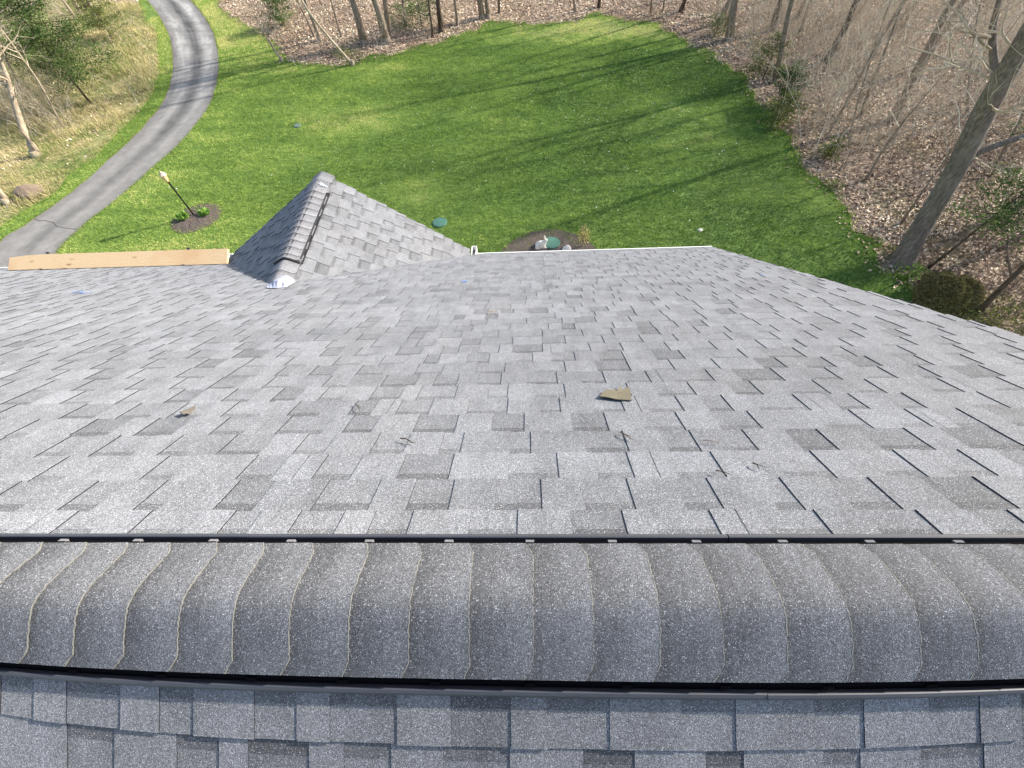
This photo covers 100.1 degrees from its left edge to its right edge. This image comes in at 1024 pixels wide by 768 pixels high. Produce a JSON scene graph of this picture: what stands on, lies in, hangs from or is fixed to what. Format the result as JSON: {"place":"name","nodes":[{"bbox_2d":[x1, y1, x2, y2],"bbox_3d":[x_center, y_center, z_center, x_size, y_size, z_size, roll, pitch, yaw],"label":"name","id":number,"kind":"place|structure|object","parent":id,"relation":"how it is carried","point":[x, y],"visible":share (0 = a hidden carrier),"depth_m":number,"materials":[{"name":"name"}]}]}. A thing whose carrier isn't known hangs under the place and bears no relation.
{"place":"outdoors","nodes":[
{"label":"outdoors","id":0,"kind":"place"},
{"bbox_2d":[0,0,159,225],"bbox_3d":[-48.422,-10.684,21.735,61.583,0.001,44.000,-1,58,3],"label":"meadow","id":1,"kind":"structure","parent":0,"point":[96,139],"depth_m":22.18,"materials":[{"name":"beige plant"}]},
{"bbox_2d":[0,189,10,205],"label":"bare tree","id":2,"kind":"object","parent":1,"relation":"on","point":[4,199],"visible":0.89,"depth_m":18.15,"materials":[{"name":"beige plant"}]},
{"bbox_2d":[2,1,21,90],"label":"bare tree","id":3,"kind":"object","parent":1,"relation":"on","point":[7,59],"visible":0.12,"depth_m":23.67,"materials":[{"name":"brown plant"}]},
{"bbox_2d":[0,6,42,158],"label":"bare tree","id":4,"kind":"object","parent":1,"relation":"on","point":[31,145],"visible":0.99,"depth_m":18.92,"materials":[{"name":"beige plant"}]},
{"bbox_2d":[12,184,44,199],"bbox_3d":[-20.830,-8.302,18.443,1.041,0.518,0.930,-1,58,3],"label":"rock","id":5,"kind":"object","parent":1,"relation":"on","point":[22,188],"visible":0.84,"depth_m":18.25,"materials":[{"name":"beige stone"}]},
{"bbox_2d":[0,9,63,127],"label":"bare tree","id":6,"kind":"object","parent":1,"relation":"on","point":[43,90],"visible":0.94,"depth_m":19.80,"materials":[{"name":"beige plant"}]},
{"bbox_2d":[0,0,78,137],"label":"undergrowth","id":7,"kind":"object","parent":1,"relation":"on","point":[25,93],"visible":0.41,"depth_m":21.81,"materials":[{"name":"beige plant"}]},
{"bbox_2d":[0,2,96,89],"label":"cedar tree","id":8,"kind":"object","parent":1,"relation":"on","point":[35,73],"visible":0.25,"depth_m":23.10,"materials":[{"name":"green plant"}]},
{"bbox_2d":[0,0,122,104],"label":"cedar tree","id":9,"kind":"object","parent":1,"relation":"on","point":[38,36],"visible":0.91,"depth_m":20.73,"materials":[{"name":"green plant"}]},
{"bbox_2d":[12,0,155,104],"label":"undergrowth","id":10,"kind":"object","parent":1,"relation":"on","point":[106,50],"visible":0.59,"depth_m":25.43,"materials":[{"name":"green plant"}]},
{"bbox_2d":[66,0,130,42],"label":"cedar tree","id":11,"kind":"object","parent":1,"relation":"on","point":[97,11],"visible":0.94,"depth_m":27.14,"materials":[{"name":"green plant"}]},
{"bbox_2d":[0,0,172,241],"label":"verge","id":12,"kind":"structure","parent":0,"point":[152,13],"depth_m":20.67,"materials":[{"name":"green plant"}]},
{"bbox_2d":[0,0,218,266],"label":"driveway","id":13,"kind":"structure","parent":0,"point":[172,121],"depth_m":20.67,"materials":[{"name":"grey asphalt"}]},
{"bbox_2d":[0,0,963,317],"bbox_3d":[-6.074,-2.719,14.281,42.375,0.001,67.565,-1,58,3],"label":"lawn","id":14,"kind":"structure","parent":0,"point":[601,224],"depth_m":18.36,"materials":[{"name":"green plant"}]},
{"bbox_2d":[170,203,221,232],"bbox_3d":[-12.618,-6.660,17.106,1.932,0.062,1.893,-1,58,3],"label":"mulch bed","id":15,"kind":"object","parent":14,"relation":"on","point":[192,222],"visible":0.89,"depth_m":16.98,"materials":[{"name":"brown soil"}]},
{"bbox_2d":[159,170,193,214],"bbox_3d":[-12.803,-7.268,16.422,0.306,1.920,0.242,-17,58,-7],"label":"lamp post","id":16,"kind":"object","parent":15,"relation":"on","point":[163,176],"visible":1,"depth_m":16.05,"materials":[{"name":"black metal"}]},
{"bbox_2d":[174,211,189,221],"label":"lily clump","id":17,"kind":"object","parent":15,"relation":"on","point":[183,215],"visible":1,"depth_m":16.99,"materials":[{"name":"green plant"}]},
{"bbox_2d":[197,207,209,216],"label":"lily clump","id":18,"kind":"object","parent":15,"relation":"on","point":[204,211],"visible":1,"depth_m":17.07,"materials":[{"name":"green plant"}]},
{"bbox_2d":[238,0,283,61],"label":"sapling","id":19,"kind":"object","parent":14,"relation":"on","point":[269,41],"visible":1,"depth_m":23.25,"materials":[{"name":"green plant"}]},
{"bbox_2d":[279,0,354,65],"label":"bare tree","id":20,"kind":"object","parent":14,"relation":"on","point":[351,62],"visible":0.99,"depth_m":22.78,"materials":[{"name":"beige plant"}]},
{"bbox_2d":[432,217,446,227],"bbox_3d":[-2.729,-6.118,16.216,0.560,0.058,0.560,-1,58,3],"label":"inspection cover","id":21,"kind":"object","parent":14,"relation":"on","point":[440,222],"visible":1,"depth_m":16.16,"materials":[{"name":"green plastic"}]},
{"bbox_2d":[322,27,738,220],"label":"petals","id":22,"kind":"object","parent":14,"relation":"on","point":[581,115],"visible":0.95,"depth_m":19.80,"materials":[{"name":"plant"}]},
{"bbox_2d":[502,230,595,251],"bbox_3d":[1.252,-3.883,14.571,3.846,0.043,4.251,-1,58,3],"label":"mulch bed","id":23,"kind":"object","parent":14,"relation":"on","point":[564,241],"visible":0.14,"depth_m":15.34,"materials":[{"name":"brown soil"}]},
{"bbox_2d":[535,235,547,248],"bbox_3d":[1.033,-4.983,15.037,0.430,0.452,0.311,-1,58,3],"label":"garden statue","id":24,"kind":"object","parent":23,"relation":"on","point":[541,244],"visible":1,"depth_m":15.04,"materials":[{"name":"white stone"}]},
{"bbox_2d":[545,237,559,248],"bbox_3d":[1.405,-5.031,15.245,0.620,0.058,0.620,-1,58,3],"label":"inspection cover","id":25,"kind":"object","parent":23,"relation":"on","point":[552,242],"visible":0.83,"depth_m":15.19,"materials":[{"name":"green plastic"}]},
{"bbox_2d":[562,245,570,249],"bbox_3d":[1.920,-4.746,15.026,0.343,0.208,0.355,-1,58,3],"label":"stone","id":26,"kind":"object","parent":23,"relation":"on","point":[567,247],"visible":0.59,"depth_m":14.95,"materials":[{"name":"white stone"}]},
{"bbox_2d":[577,223,590,244],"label":"yellow shrub","id":27,"kind":"object","parent":23,"relation":"on","point":[583,238],"visible":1,"depth_m":14.78,"materials":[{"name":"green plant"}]},
{"bbox_2d":[0,171,1023,767],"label":"house","id":28,"kind":"structure","parent":0,"point":[276,547],"depth_m":1.18,"materials":[{"name":"grey"}]},
{"bbox_2d":[8,247,228,270],"bbox_3d":[-5.886,-1.857,6.424,3.404,0.171,0.298,-1,58,3],"label":"toe board","id":29,"kind":"object","parent":28,"relation":"on","point":[47,261],"visible":0.84,"depth_m":6.38,"materials":[{"name":"brown wood"}]},
{"bbox_2d":[179,405,195,413],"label":"dry leaf","id":30,"kind":"object","parent":28,"relation":"on","point":[188,410],"visible":1,"depth_m":1.80,"materials":[{"name":"beige plant"}]},
{"bbox_2d":[599,386,630,400],"bbox_3d":[0.441,0.032,1.838,0.131,0.079,0.119,8,58,8],"label":"shingle scrap","id":31,"kind":"object","parent":28,"relation":"on","point":[623,394],"visible":1,"depth_m":1.81,"materials":[{"name":"beige"}]},
{"bbox_2d":[31,0,1023,336],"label":"ground","id":32,"kind":"structure","parent":0,"point":[855,170],"depth_m":19.49,"materials":[{"name":"brown soil"}]},
{"bbox_2d":[61,0,74,16],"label":"bare tree","id":33,"kind":"object","parent":32,"relation":"on","point":[65,4],"visible":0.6,"depth_m":29.81,"materials":[{"name":"beige plant"}]},
{"bbox_2d":[256,0,294,27],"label":"evergreen shrub","id":34,"kind":"object","parent":32,"relation":"on","point":[281,20],"visible":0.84,"depth_m":26.97,"materials":[{"name":"green plant"}]},
{"bbox_2d":[297,0,315,36],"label":"bare tree","id":35,"kind":"object","parent":32,"relation":"on","point":[311,30],"visible":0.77,"depth_m":25.84,"materials":[{"name":"grey plant"}]},
{"bbox_2d":[303,0,321,40],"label":"bare tree","id":36,"kind":"object","parent":32,"relation":"on","point":[314,24],"visible":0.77,"depth_m":25.56,"materials":[{"name":"grey plant"}]},
{"bbox_2d":[330,0,341,36],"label":"bare tree","id":37,"kind":"object","parent":32,"relation":"on","point":[340,34],"visible":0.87,"depth_m":25.54,"materials":[{"name":"brown plant"}]},
{"bbox_2d":[330,46,349,56],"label":"green tuft","id":38,"kind":"object","parent":32,"relation":"on","point":[344,48],"visible":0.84,"depth_m":24.84,"materials":[{"name":"green plant"}]},
{"bbox_2d":[337,48,364,62],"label":"green tuft","id":39,"kind":"object","parent":32,"relation":"on","point":[351,55],"visible":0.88,"depth_m":24.46,"materials":[{"name":"green plant"}]},
{"bbox_2d":[349,0,368,45],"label":"bare tree","id":40,"kind":"object","parent":32,"relation":"on","point":[363,40],"visible":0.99,"depth_m":24.81,"materials":[{"name":"brown plant"}]},
{"bbox_2d":[371,0,391,43],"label":"bare tree","id":41,"kind":"object","parent":32,"relation":"on","point":[386,39],"visible":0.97,"depth_m":24.85,"materials":[{"name":"grey plant"}]},
{"bbox_2d":[383,0,391,36],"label":"bare tree","id":42,"kind":"object","parent":32,"relation":"on","point":[386,14],"visible":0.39,"depth_m":25.14,"materials":[{"name":"brown plant"}]},
{"bbox_2d":[401,0,405,27],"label":"bare tree","id":43,"kind":"object","parent":32,"relation":"on","point":[403,13],"visible":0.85,"depth_m":26.08,"materials":[{"name":"brown plant"}]},
{"bbox_2d":[393,0,445,33],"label":"pine sapling","id":44,"kind":"object","parent":32,"relation":"on","point":[419,10],"visible":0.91,"depth_m":25.93,"materials":[{"name":"green plant"}]},
{"bbox_2d":[427,0,434,36],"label":"bare tree","id":45,"kind":"object","parent":32,"relation":"on","point":[432,31],"visible":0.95,"depth_m":25.02,"materials":[{"name":"brown plant"}]},
{"bbox_2d":[436,0,444,32],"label":"bare tree","id":46,"kind":"object","parent":32,"relation":"on","point":[440,21],"visible":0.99,"depth_m":25.43,"materials":[{"name":"brown plant"}]},
{"bbox_2d":[454,0,459,25],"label":"bare tree","id":47,"kind":"object","parent":32,"relation":"on","point":[456,15],"visible":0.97,"depth_m":25.97,"materials":[{"name":"brown plant"}]},
{"bbox_2d":[222,0,733,57],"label":"undergrowth","id":48,"kind":"object","parent":32,"relation":"on","point":[441,16],"visible":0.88,"depth_m":25.36,"materials":[{"name":"brown plant"}]},
{"bbox_2d":[477,0,485,19],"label":"bare tree","id":49,"kind":"object","parent":32,"relation":"on","point":[480,8],"visible":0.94,"depth_m":26.45,"materials":[{"name":"grey plant"}]},
{"bbox_2d":[484,0,490,18],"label":"bare tree","id":50,"kind":"object","parent":32,"relation":"on","point":[487,11],"visible":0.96,"depth_m":26.48,"materials":[{"name":"grey plant"}]},
{"bbox_2d":[0,0,1023,332],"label":"fallen leaves","id":51,"kind":"object","parent":32,"relation":"on","point":[614,12],"depth_m":22.76,"materials":[{"name":"brown plant"}]},
{"bbox_2d":[573,0,576,12],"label":"bare tree","id":52,"kind":"object","parent":32,"relation":"on","point":[574,5],"visible":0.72,"depth_m":26.44,"materials":[{"name":"grey plant"}]},
{"bbox_2d":[678,0,686,12],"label":"bare tree","id":53,"kind":"object","parent":32,"relation":"on","point":[682,6],"visible":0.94,"depth_m":25.66,"materials":[{"name":"brown plant"}]},
{"bbox_2d":[700,12,737,38],"bbox_3d":[11.342,-19.659,23.463,1.874,1.169,1.794,-1,58,3],"label":"evergreen shrub","id":54,"kind":"object","parent":32,"relation":"on","point":[720,21],"visible":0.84,"depth_m":23.43,"materials":[{"name":"green plant"}]},
{"bbox_2d":[717,0,731,21],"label":"bare tree","id":55,"kind":"object","parent":32,"relation":"on","point":[725,6],"visible":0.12,"depth_m":24.06,"materials":[{"name":"grey plant"}]},
{"bbox_2d":[723,0,737,41],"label":"bare tree","id":56,"kind":"object","parent":32,"relation":"on","point":[733,12],"visible":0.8,"depth_m":22.83,"materials":[{"name":"grey plant"}]},
{"bbox_2d":[736,29,794,79],"bbox_3d":[12.036,-15.468,20.213,2.710,2.220,2.438,-1,58,3],"label":"evergreen shrub","id":57,"kind":"object","parent":32,"relation":"on","point":[767,53],"visible":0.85,"depth_m":20.18,"materials":[{"name":"green plant"}]},
{"bbox_2d":[767,0,781,32],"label":"bare tree","id":58,"kind":"object","parent":32,"relation":"on","point":[779,4],"visible":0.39,"depth_m":23.30,"materials":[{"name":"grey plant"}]},
{"bbox_2d":[770,0,793,83],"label":"bare tree","id":59,"kind":"object","parent":32,"relation":"on","point":[786,24],"visible":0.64,"depth_m":19.39,"materials":[{"name":"grey plant"}]},
{"bbox_2d":[763,88,814,127],"bbox_3d":[11.649,-11.667,18.238,2.153,1.382,1.810,30,64,20],"label":"evergreen shrub","id":60,"kind":"object","parent":32,"relation":"on","point":[778,105],"visible":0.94,"depth_m":18.12,"materials":[{"name":"green plant"}]},
{"bbox_2d":[768,56,810,106],"bbox_3d":[12.396,-13.325,18.960,1.731,1.817,1.989,-1,58,3],"label":"evergreen shrub","id":61,"kind":"object","parent":32,"relation":"on","point":[792,79],"visible":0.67,"depth_m":18.83,"materials":[{"name":"green plant"}]},
{"bbox_2d":[794,0,804,19],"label":"bare tree","id":62,"kind":"object","parent":32,"relation":"on","point":[799,10],"visible":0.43,"depth_m":24.23,"materials":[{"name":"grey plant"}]},
{"bbox_2d":[798,0,810,31],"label":"bare tree","id":63,"kind":"object","parent":32,"relation":"on","point":[804,17],"visible":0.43,"depth_m":23.14,"materials":[{"name":"grey plant"}]},
{"bbox_2d":[808,131,852,162],"bbox_3d":[12.675,-9.361,16.961,1.291,0.961,1.157,-37,63,-19],"label":"evergreen shrub","id":64,"kind":"object","parent":32,"relation":"on","point":[831,148],"visible":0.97,"depth_m":16.86,"materials":[{"name":"green plant"}]},
{"bbox_2d":[824,178,844,189],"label":"green tuft","id":65,"kind":"object","parent":32,"relation":"on","point":[839,181],"visible":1,"depth_m":16.17,"materials":[{"name":"green plant"}]},
{"bbox_2d":[821,0,859,63],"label":"bare tree","id":66,"kind":"object","parent":32,"relation":"on","point":[855,2],"visible":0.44,"depth_m":20.46,"materials":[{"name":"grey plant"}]},
{"bbox_2d":[701,0,1023,174],"bbox_3d":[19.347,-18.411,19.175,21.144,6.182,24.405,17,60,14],"label":"undergrowth","id":67,"kind":"object","parent":32,"relation":"on","point":[866,55],"visible":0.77,"depth_m":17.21,"materials":[{"name":"brown plant"}]},
{"bbox_2d":[823,0,918,139],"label":"bare tree","id":68,"kind":"object","parent":32,"relation":"on","point":[846,102],"visible":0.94,"depth_m":15.52,"materials":[{"name":"grey plant"}]},
{"bbox_2d":[857,0,903,117],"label":"bare tree","id":69,"kind":"object","parent":32,"relation":"on","point":[879,64],"visible":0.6,"depth_m":17.15,"materials":[{"name":"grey plant"}]},
{"bbox_2d":[862,0,905,68],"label":"bare tree","id":70,"kind":"object","parent":32,"relation":"on","point":[894,14],"visible":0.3,"depth_m":19.91,"materials":[{"name":"grey plant"}]},
{"bbox_2d":[837,0,939,146],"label":"bare tree","id":71,"kind":"object","parent":32,"relation":"on","point":[868,67],"visible":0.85,"depth_m":15.21,"materials":[{"name":"grey plant"}]},
{"bbox_2d":[882,243,897,258],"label":"green tuft","id":72,"kind":"object","parent":32,"relation":"on","point":[891,248],"visible":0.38,"depth_m":14.16,"materials":[{"name":"green plant"}]},
{"bbox_2d":[890,0,914,30],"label":"bare tree","id":73,"kind":"object","parent":32,"relation":"on","point":[910,6],"visible":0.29,"depth_m":22.38,"materials":[{"name":"grey plant"}]},
{"bbox_2d":[897,0,919,33],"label":"bare tree","id":74,"kind":"object","parent":32,"relation":"on","point":[908,16],"visible":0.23,"depth_m":22.49,"materials":[{"name":"grey plant"}]},
{"bbox_2d":[864,46,960,180],"bbox_3d":[13.659,-9.395,14.909,2.183,4.298,1.816,19,61,15],"label":"bare tree","id":75,"kind":"object","parent":32,"relation":"on","point":[879,156],"visible":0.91,"depth_m":14.65,"materials":[{"name":"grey plant"}]},
{"bbox_2d":[894,260,931,280],"bbox_3d":[12.765,-3.630,13.637,1.016,0.304,1.010,-1,58,3],"label":"green tuft","id":76,"kind":"object","parent":32,"relation":"on","point":[915,269],"visible":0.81,"depth_m":13.59,"materials":[{"name":"green plant"}]},
{"bbox_2d":[885,0,955,124],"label":"bare tree","id":77,"kind":"object","parent":32,"relation":"on","point":[931,43],"visible":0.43,"depth_m":16.59,"materials":[{"name":"grey plant"}]},
{"bbox_2d":[827,0,1023,271],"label":"oak tree","id":78,"kind":"object","parent":32,"relation":"on","point":[968,149],"visible":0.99,"depth_m":10.30,"materials":[{"name":"grey plant"}]},
{"bbox_2d":[862,81,1023,333],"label":"undergrowth","id":79,"kind":"object","parent":32,"relation":"on","point":[980,232],"visible":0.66,"depth_m":13.84,"materials":[{"name":"brown plant"}]},
{"bbox_2d":[923,0,966,67],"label":"bare tree","id":80,"kind":"object","parent":32,"relation":"on","point":[954,16],"visible":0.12,"depth_m":19.39,"materials":[{"name":"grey plant"}]},
{"bbox_2d":[911,270,985,314],"bbox_3d":[13.081,-2.823,12.724,1.684,0.965,1.549,18,60,14],"label":"round bush","id":81,"kind":"object","parent":32,"relation":"on","point":[939,291],"visible":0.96,"depth_m":12.54,"materials":[{"name":"green plant"}]},
{"bbox_2d":[900,56,1020,223],"bbox_3d":[13.284,-7.683,13.008,2.416,5.714,3.052,-1,58,3],"label":"bare tree","id":82,"kind":"object","parent":32,"relation":"on","point":[929,181],"visible":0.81,"depth_m":13.10,"materials":[{"name":"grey plant"}]},
{"bbox_2d":[932,300,1000,325],"bbox_3d":[13.344,-2.171,12.640,1.846,0.371,1.811,-1,58,3],"label":"green tuft","id":83,"kind":"object","parent":32,"relation":"on","point":[976,313],"visible":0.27,"depth_m":12.48,"materials":[{"name":"green plant"}]},
{"bbox_2d":[928,154,1023,268],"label":"hemlock sapling","id":84,"kind":"object","parent":32,"relation":"on","point":[1010,213],"visible":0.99,"depth_m":11.90,"materials":[{"name":"green plant"}]},
{"bbox_2d":[931,0,1020,112],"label":"bare tree","id":85,"kind":"object","parent":32,"relation":"on","point":[971,66],"visible":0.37,"depth_m":17.30,"materials":[{"name":"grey plant"}]},
{"bbox_2d":[955,288,1023,335],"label":"green tuft","id":86,"kind":"object","parent":32,"relation":"on","point":[996,309],"visible":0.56,"depth_m":12.40,"materials":[{"name":"green plant"}]},
{"bbox_2d":[972,222,1023,315],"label":"bare tree","id":87,"kind":"object","parent":32,"relation":"on","point":[1003,285],"visible":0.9,"depth_m":11.88,"materials":[{"name":"brown plant"}]},
{"bbox_2d":[990,1,1023,176],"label":"bare tree","id":88,"kind":"object","parent":32,"relation":"on","point":[1015,128],"visible":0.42,"depth_m":14.97,"materials":[{"name":"grey plant"}]},
{"bbox_2d":[991,119,1023,207],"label":"hemlock sapling","id":89,"kind":"object","parent":32,"relation":"on","point":[1017,133],"visible":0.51,"depth_m":13.91,"materials":[{"name":"green plant"}]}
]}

